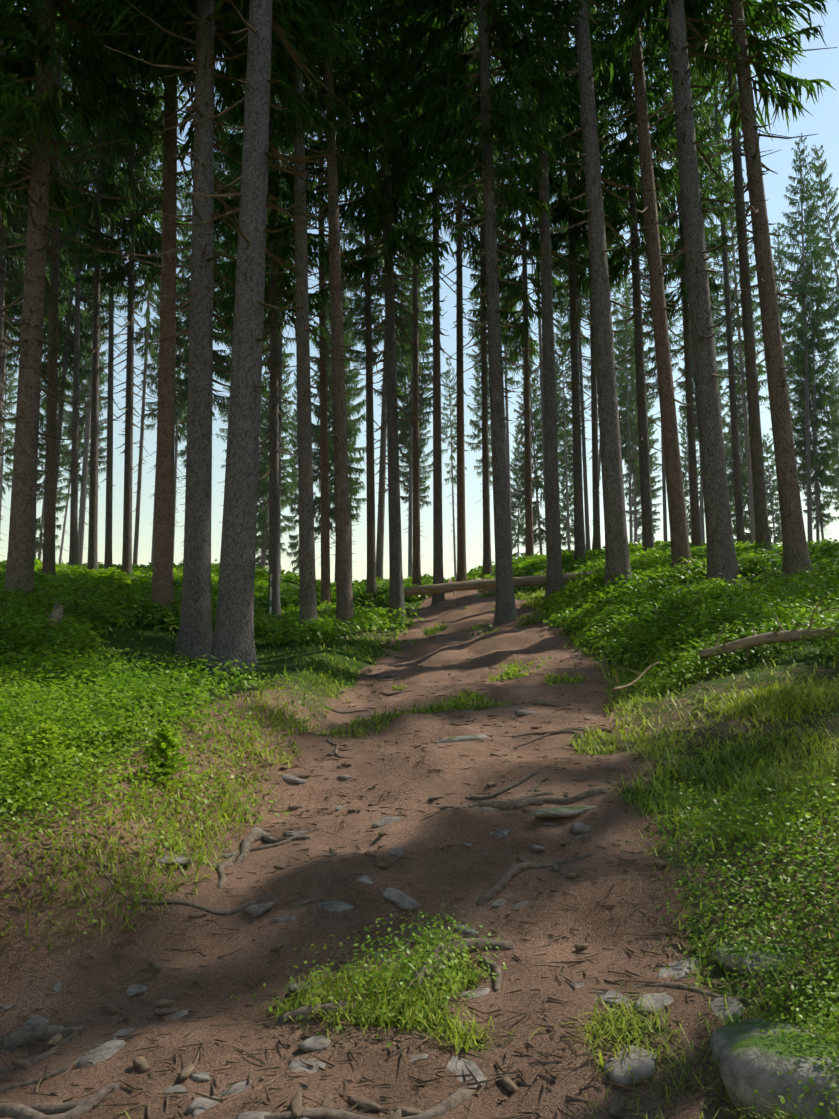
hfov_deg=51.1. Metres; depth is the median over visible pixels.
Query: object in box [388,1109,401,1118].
spruce cone
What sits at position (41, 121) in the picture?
spruce
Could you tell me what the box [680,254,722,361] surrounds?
spruce
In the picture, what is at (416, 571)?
tree
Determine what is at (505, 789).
root
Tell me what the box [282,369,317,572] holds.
spruce
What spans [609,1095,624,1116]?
spruce cone
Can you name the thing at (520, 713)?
stone
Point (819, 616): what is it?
dead branch
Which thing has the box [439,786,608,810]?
root
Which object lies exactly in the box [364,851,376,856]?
spruce cone
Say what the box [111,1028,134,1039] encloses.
rock
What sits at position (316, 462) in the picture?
spruce
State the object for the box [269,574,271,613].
survey post
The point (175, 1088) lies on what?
stone
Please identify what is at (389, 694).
root
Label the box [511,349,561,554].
spruce
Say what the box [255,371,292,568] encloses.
spruce
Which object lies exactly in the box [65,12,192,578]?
spruce
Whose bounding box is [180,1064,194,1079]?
spruce cone
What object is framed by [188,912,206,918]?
spruce cone
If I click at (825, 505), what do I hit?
spruce
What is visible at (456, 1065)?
rock
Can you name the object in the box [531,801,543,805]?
spruce cone
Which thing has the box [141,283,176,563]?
spruce
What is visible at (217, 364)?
spruce
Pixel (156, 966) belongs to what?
spruce cone
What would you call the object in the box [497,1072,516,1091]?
spruce cone
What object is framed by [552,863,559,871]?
spruce cone
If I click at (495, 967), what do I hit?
root
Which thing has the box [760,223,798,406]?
spruce
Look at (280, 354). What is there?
spruce
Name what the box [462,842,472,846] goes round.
rock
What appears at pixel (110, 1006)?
spruce cone
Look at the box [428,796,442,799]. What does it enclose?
rock
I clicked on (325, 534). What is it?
spruce
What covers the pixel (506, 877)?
root
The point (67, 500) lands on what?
spruce
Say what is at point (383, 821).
stone
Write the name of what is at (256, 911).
stone
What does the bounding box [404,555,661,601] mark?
fallen log
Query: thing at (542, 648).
root
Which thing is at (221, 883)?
root
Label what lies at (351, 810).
spruce cone
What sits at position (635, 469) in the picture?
spruce
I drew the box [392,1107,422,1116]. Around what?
spruce cone
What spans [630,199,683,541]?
spruce
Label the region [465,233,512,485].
spruce
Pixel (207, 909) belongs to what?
root
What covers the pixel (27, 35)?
spruce
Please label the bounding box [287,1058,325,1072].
stone
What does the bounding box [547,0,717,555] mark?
spruce
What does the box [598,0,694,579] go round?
spruce
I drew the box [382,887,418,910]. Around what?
rock
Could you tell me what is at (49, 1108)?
root
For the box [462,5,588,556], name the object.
spruce
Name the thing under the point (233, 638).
spruce
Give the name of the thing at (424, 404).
spruce
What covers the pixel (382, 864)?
spruce cone
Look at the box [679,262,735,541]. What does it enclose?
spruce
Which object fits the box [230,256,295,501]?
spruce
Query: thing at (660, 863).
spruce cone
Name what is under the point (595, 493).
spruce
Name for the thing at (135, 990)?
rock
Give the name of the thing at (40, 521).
spruce
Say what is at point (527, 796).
root
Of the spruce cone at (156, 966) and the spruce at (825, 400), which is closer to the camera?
the spruce cone at (156, 966)
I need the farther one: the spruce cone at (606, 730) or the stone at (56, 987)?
the spruce cone at (606, 730)
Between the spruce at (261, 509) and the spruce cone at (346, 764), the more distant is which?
the spruce at (261, 509)
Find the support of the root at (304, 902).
on the ground at (22, 991)
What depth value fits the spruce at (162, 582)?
17.80 m
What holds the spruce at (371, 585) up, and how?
on the ground at (22, 991)
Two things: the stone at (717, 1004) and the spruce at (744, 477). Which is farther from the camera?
the spruce at (744, 477)
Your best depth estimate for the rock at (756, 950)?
3.65 m
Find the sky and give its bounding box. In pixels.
[0,0,838,583]
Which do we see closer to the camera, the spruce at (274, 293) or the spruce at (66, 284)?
the spruce at (274, 293)
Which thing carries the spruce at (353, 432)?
on the ground at (22, 991)
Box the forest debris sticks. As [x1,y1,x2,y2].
[0,648,763,1118]
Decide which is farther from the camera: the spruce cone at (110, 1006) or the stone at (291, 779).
the stone at (291, 779)
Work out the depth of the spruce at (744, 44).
18.30 m
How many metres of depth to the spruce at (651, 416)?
83.01 m
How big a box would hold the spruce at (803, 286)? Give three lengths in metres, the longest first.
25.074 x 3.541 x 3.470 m
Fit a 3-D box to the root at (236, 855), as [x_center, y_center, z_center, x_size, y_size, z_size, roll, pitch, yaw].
[-1.149,1.857,5.666,1.285,0.199,0.199,7,-11,-40]
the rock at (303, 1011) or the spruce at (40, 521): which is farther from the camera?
the spruce at (40, 521)
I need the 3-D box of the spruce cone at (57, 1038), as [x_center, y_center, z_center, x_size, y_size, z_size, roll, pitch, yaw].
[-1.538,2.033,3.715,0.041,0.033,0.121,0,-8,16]
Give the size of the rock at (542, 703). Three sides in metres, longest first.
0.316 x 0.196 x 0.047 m
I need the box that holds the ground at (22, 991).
[0,557,838,1118]
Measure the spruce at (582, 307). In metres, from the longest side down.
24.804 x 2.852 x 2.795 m
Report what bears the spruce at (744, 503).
on the ground at (22, 991)
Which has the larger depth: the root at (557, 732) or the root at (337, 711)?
the root at (337, 711)
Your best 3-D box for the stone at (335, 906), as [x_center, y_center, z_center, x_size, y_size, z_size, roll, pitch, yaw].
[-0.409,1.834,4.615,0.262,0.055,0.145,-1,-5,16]
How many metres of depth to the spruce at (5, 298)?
31.38 m
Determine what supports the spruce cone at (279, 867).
on the ground at (22, 991)
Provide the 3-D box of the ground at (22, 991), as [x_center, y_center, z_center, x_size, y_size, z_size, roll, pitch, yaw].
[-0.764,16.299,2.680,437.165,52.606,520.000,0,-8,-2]
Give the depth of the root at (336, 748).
8.22 m
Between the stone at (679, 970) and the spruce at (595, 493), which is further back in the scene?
the spruce at (595, 493)
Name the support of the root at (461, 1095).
on the ground at (22, 991)
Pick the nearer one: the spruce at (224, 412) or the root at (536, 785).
the root at (536, 785)
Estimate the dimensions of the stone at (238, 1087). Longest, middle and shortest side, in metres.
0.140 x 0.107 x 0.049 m
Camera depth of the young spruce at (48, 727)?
5.84 m
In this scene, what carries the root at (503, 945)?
on the ground at (22, 991)
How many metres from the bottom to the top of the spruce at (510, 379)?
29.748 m
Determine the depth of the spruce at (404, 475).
71.43 m
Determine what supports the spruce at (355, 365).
on the ground at (22, 991)
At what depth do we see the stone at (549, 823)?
5.45 m
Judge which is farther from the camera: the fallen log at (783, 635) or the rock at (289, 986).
the fallen log at (783, 635)
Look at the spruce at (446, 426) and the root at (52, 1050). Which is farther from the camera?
the spruce at (446, 426)
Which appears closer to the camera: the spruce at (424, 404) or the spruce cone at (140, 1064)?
the spruce cone at (140, 1064)
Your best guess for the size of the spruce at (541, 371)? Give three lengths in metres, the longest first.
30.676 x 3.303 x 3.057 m
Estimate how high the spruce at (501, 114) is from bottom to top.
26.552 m
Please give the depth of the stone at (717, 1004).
3.31 m
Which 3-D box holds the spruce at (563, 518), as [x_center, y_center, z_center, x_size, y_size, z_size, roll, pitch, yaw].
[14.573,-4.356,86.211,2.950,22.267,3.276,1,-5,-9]
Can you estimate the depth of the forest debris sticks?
3.69 m
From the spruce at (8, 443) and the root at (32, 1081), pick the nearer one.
the root at (32, 1081)
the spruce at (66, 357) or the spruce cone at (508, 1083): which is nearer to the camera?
the spruce cone at (508, 1083)
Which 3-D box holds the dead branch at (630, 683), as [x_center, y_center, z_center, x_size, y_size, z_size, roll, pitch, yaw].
[2.260,1.367,9.384,0.258,0.596,1.100,-8,-11,44]
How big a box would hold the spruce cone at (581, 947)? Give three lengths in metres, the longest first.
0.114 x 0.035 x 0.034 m
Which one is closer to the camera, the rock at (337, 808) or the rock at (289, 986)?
the rock at (289, 986)
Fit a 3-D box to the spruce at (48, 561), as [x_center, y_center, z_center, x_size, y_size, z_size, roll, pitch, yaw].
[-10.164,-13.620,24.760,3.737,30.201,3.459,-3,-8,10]
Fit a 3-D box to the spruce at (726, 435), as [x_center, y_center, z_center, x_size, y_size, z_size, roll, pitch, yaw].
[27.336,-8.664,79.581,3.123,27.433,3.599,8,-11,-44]
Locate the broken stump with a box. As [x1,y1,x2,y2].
[45,597,65,642]
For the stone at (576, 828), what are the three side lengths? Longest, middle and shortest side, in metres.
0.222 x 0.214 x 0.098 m
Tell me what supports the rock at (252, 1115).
on the ground at (22, 991)
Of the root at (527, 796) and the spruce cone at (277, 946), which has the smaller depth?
the spruce cone at (277, 946)
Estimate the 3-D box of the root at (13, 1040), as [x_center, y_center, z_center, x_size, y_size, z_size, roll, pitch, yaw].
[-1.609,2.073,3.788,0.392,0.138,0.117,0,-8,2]
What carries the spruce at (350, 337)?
on the ground at (22, 991)
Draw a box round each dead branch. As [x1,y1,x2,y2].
[611,660,659,701]
[793,599,837,626]
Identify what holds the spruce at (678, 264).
on the ground at (22, 991)
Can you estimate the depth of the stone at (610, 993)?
3.40 m
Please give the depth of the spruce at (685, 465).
90.26 m
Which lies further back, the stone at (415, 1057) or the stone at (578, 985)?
the stone at (578, 985)
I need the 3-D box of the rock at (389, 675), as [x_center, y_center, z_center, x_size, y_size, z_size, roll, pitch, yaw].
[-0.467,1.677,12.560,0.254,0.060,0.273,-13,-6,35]
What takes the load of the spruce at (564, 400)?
on the ground at (22, 991)
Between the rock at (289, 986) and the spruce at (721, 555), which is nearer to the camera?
the rock at (289, 986)
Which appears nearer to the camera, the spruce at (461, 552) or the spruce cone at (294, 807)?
the spruce cone at (294, 807)
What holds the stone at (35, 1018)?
on the ground at (22, 991)
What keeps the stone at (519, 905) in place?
on the ground at (22, 991)
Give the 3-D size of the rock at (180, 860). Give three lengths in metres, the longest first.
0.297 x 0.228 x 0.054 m
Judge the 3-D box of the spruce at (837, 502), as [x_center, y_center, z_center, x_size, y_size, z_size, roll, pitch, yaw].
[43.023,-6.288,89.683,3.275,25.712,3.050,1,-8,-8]
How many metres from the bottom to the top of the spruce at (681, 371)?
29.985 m
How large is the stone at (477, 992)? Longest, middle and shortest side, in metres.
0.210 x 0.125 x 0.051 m
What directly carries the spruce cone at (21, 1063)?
on the ground at (22, 991)
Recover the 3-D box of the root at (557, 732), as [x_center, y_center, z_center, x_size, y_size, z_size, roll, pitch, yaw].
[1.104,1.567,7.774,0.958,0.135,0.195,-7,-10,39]
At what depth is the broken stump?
11.77 m
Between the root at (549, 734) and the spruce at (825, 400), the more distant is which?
the spruce at (825, 400)
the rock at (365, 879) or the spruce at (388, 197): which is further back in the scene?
the spruce at (388, 197)
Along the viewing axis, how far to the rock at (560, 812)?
5.51 m
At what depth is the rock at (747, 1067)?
2.77 m
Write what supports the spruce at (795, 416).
on the ground at (22, 991)
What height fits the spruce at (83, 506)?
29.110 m
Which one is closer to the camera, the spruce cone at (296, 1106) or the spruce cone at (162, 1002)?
the spruce cone at (296, 1106)
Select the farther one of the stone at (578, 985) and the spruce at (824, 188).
the spruce at (824, 188)
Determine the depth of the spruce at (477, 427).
78.52 m
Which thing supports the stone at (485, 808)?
on the ground at (22, 991)
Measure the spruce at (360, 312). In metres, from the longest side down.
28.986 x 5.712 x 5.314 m
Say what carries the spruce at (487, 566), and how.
on the ground at (22, 991)
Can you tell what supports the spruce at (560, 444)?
on the ground at (22, 991)
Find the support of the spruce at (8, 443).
on the ground at (22, 991)
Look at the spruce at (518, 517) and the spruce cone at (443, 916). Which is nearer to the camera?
the spruce cone at (443, 916)
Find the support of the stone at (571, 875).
on the ground at (22, 991)
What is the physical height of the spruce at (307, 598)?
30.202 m
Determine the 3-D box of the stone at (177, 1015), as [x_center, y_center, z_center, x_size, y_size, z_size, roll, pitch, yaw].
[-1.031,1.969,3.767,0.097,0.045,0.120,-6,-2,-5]
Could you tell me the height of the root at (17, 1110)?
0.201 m
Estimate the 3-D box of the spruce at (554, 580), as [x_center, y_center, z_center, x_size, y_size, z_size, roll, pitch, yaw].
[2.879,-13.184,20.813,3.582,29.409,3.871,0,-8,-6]
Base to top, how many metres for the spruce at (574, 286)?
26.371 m
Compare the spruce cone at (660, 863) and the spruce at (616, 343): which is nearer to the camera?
the spruce cone at (660, 863)
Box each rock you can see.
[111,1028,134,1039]
[126,984,146,996]
[156,855,192,865]
[237,1111,270,1118]
[285,981,323,992]
[335,806,343,810]
[356,874,373,884]
[381,673,396,677]
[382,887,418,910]
[389,847,406,855]
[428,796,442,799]
[437,734,488,742]
[447,1056,485,1087]
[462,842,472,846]
[489,829,509,838]
[491,900,505,907]
[532,702,559,706]
[533,806,595,818]
[601,1045,659,1085]
[709,1019,838,1118]
[712,943,803,972]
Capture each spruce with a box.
[0,0,87,413]
[0,0,233,597]
[0,1,72,474]
[0,87,33,490]
[0,351,17,554]
[4,8,94,563]
[4,194,19,389]
[6,264,20,379]
[10,0,101,575]
[10,720,76,790]
[18,271,89,482]
[20,62,120,502]
[36,346,70,561]
[50,19,122,566]
[51,0,162,571]
[58,331,92,564]
[61,286,108,554]
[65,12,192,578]
[70,0,363,659]
[71,226,119,564]
[73,0,224,621]
[114,92,182,564]
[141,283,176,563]
[142,723,191,782]
[152,169,192,562]
[169,0,347,673]
[175,91,242,504]
[175,317,214,560]
[183,43,348,618]
[213,55,294,450]
[213,232,234,522]
[215,361,230,492]
[228,0,364,643]
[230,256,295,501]
[232,85,327,581]
[241,0,432,636]
[255,349,297,568]
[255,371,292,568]
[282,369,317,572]
[287,0,357,612]
[291,0,476,618]
[309,250,366,555]
[311,318,356,563]
[317,114,372,581]
[330,83,444,578]
[333,0,407,602]
[344,294,364,572]
[361,0,607,625]
[374,211,448,576]
[380,0,505,605]
[398,342,432,565]
[417,3,509,581]
[431,5,530,576]
[441,356,466,577]
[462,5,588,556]
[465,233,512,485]
[465,318,492,545]
[486,208,523,559]
[494,0,640,570]
[495,0,589,598]
[510,420,524,558]
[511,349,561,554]
[515,95,561,553]
[525,0,660,595]
[532,346,572,481]
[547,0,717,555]
[552,159,590,549]
[553,156,609,550]
[553,310,584,550]
[557,9,640,549]
[559,408,573,551]
[582,244,628,548]
[592,0,789,589]
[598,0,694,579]
[612,0,838,574]
[613,6,748,547]
[614,281,661,544]
[615,289,649,542]
[619,310,656,528]
[625,392,661,542]
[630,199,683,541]
[666,0,795,555]
[666,69,744,445]
[676,262,719,542]
[678,394,699,541]
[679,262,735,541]
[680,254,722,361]
[689,0,758,544]
[707,168,767,543]
[717,366,734,512]
[723,340,766,544]
[729,381,769,544]
[749,433,782,545]
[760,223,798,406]
[764,346,807,541]
[774,133,838,542]
[787,195,838,540]
[791,320,838,540]
[808,144,838,370]
[820,381,838,509]
[824,345,838,511]
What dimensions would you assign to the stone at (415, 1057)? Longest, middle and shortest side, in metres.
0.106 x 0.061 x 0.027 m
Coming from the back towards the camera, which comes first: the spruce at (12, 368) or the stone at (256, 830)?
the spruce at (12, 368)
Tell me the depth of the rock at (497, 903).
4.58 m
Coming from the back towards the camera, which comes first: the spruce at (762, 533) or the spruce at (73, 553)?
the spruce at (73, 553)
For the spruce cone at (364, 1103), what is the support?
on the ground at (22, 991)
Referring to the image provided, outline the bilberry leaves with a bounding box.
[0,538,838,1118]
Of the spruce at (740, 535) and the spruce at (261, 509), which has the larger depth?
the spruce at (261, 509)
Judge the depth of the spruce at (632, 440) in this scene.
65.20 m
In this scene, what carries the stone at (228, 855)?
on the ground at (22, 991)
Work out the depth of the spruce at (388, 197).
21.66 m
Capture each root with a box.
[0,1032,76,1073]
[0,1082,120,1118]
[2,1022,85,1051]
[3,1040,105,1089]
[29,1096,90,1113]
[93,860,276,914]
[161,828,321,867]
[217,863,232,888]
[226,1087,474,1118]
[233,832,312,864]
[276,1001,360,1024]
[291,897,327,908]
[322,704,369,713]
[326,738,353,758]
[360,673,405,681]
[380,690,411,695]
[386,938,514,994]
[418,792,555,821]
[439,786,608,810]
[468,770,539,799]
[476,853,594,905]
[478,956,501,991]
[498,730,583,737]
[511,728,593,749]
[526,638,564,651]
[527,777,549,791]
[632,982,744,999]
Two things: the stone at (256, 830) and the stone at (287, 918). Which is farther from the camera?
the stone at (256, 830)
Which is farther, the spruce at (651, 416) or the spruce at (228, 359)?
the spruce at (651, 416)
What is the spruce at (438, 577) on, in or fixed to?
on the ground at (22, 991)
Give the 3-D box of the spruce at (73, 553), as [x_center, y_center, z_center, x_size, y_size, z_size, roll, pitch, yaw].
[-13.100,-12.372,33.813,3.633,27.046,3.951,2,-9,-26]
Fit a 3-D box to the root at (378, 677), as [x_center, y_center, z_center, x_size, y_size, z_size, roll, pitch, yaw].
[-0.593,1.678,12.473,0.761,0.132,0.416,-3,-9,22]
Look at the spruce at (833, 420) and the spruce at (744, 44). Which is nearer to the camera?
the spruce at (744, 44)
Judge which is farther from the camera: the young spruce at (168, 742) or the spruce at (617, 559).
the spruce at (617, 559)
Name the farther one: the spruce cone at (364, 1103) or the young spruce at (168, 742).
the young spruce at (168, 742)
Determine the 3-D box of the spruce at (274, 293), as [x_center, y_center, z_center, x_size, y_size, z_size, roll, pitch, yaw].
[-4.128,-10.638,24.695,4.881,25.826,5.145,1,-8,-21]
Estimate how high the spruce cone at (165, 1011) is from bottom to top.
0.032 m
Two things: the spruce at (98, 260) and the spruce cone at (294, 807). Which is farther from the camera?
the spruce at (98, 260)
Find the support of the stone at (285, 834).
on the ground at (22, 991)
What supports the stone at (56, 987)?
on the ground at (22, 991)
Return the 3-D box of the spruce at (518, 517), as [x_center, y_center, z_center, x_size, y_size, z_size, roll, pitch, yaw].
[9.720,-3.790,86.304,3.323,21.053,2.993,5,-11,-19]
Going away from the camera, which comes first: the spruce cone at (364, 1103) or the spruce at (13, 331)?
the spruce cone at (364, 1103)
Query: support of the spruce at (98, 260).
on the ground at (22, 991)
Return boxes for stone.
[0,1005,11,1010]
[23,1015,48,1025]
[51,981,61,991]
[75,1040,125,1068]
[163,1085,185,1092]
[169,1010,187,1018]
[185,1097,219,1115]
[190,1071,209,1081]
[219,852,236,858]
[221,1080,252,1095]
[243,902,273,918]
[251,827,272,836]
[271,915,295,922]
[282,774,306,783]
[282,831,303,837]
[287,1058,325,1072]
[297,1035,329,1051]
[318,901,353,911]
[337,775,351,779]
[372,817,401,828]
[410,1054,427,1061]
[454,924,476,934]
[460,988,489,997]
[474,807,498,810]
[512,901,527,909]
[514,710,536,716]
[531,844,544,851]
[543,822,553,825]
[567,872,576,878]
[570,823,591,833]
[570,983,583,987]
[576,834,589,838]
[597,990,633,1007]
[634,992,673,1014]
[657,958,698,978]
[710,996,745,1021]
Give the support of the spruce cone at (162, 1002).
on the ground at (22, 991)
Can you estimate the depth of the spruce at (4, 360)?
43.32 m
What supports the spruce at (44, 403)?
on the ground at (22, 991)
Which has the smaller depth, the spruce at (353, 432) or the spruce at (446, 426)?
the spruce at (353, 432)
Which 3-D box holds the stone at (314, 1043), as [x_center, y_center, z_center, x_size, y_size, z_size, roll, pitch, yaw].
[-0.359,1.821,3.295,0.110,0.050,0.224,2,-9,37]
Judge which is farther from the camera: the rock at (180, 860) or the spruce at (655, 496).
the spruce at (655, 496)
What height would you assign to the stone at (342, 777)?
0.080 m
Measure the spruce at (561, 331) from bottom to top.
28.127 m
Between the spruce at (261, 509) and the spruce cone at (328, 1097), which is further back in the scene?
the spruce at (261, 509)
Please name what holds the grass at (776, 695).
on the ground at (22, 991)
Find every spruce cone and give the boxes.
[11,1059,31,1068]
[47,1034,62,1046]
[104,1003,119,1013]
[132,1056,149,1071]
[152,962,160,970]
[154,998,174,1006]
[154,1007,177,1015]
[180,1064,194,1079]
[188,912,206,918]
[270,940,285,951]
[273,864,286,869]
[288,804,302,809]
[291,1092,302,1117]
[297,774,310,778]
[321,1094,333,1107]
[329,848,337,855]
[341,763,351,766]
[347,808,360,812]
[347,1095,380,1111]
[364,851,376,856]
[375,861,388,867]
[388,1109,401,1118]
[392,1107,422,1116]
[441,912,448,921]
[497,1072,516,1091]
[517,856,528,861]
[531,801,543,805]
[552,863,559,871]
[575,943,589,950]
[601,729,612,732]
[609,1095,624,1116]
[654,861,665,867]
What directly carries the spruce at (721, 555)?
on the ground at (22, 991)
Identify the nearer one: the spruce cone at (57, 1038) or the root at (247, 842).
the spruce cone at (57, 1038)
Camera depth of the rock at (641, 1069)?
2.97 m
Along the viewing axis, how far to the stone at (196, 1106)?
2.88 m
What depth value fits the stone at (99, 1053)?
3.39 m
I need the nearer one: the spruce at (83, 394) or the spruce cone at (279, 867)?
the spruce cone at (279, 867)
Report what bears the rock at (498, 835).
on the ground at (22, 991)
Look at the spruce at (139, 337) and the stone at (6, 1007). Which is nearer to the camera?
the stone at (6, 1007)
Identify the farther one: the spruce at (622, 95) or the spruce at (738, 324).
the spruce at (738, 324)
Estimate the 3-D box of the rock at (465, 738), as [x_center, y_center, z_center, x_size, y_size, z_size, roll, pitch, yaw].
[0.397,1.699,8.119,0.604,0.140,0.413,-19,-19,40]
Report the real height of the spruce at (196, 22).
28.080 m
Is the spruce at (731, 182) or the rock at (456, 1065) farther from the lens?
the spruce at (731, 182)
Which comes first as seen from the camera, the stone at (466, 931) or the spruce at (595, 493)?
the stone at (466, 931)
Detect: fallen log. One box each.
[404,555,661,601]
[699,591,838,668]
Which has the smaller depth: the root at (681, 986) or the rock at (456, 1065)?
the rock at (456, 1065)
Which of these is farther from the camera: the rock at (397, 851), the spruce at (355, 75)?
the spruce at (355, 75)
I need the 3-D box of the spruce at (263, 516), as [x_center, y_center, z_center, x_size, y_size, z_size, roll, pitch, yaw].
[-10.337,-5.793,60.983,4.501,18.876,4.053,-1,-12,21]
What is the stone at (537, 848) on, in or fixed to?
on the ground at (22, 991)
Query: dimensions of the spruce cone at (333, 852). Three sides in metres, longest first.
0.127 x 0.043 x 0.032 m
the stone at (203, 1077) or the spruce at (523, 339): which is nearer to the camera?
the stone at (203, 1077)
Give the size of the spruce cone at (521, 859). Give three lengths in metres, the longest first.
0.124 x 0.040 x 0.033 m
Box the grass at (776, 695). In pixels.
[0,557,838,1118]
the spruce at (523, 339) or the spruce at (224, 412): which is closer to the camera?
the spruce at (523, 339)
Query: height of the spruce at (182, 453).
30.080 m
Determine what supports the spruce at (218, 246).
on the ground at (22, 991)
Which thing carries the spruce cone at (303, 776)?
on the ground at (22, 991)
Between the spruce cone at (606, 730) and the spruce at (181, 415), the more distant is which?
the spruce at (181, 415)
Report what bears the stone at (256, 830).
on the ground at (22, 991)
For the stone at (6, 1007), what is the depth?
3.95 m
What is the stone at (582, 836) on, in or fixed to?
on the ground at (22, 991)
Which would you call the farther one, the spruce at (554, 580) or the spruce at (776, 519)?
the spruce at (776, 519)
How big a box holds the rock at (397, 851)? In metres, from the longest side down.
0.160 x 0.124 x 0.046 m
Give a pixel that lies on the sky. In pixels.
(822, 63)

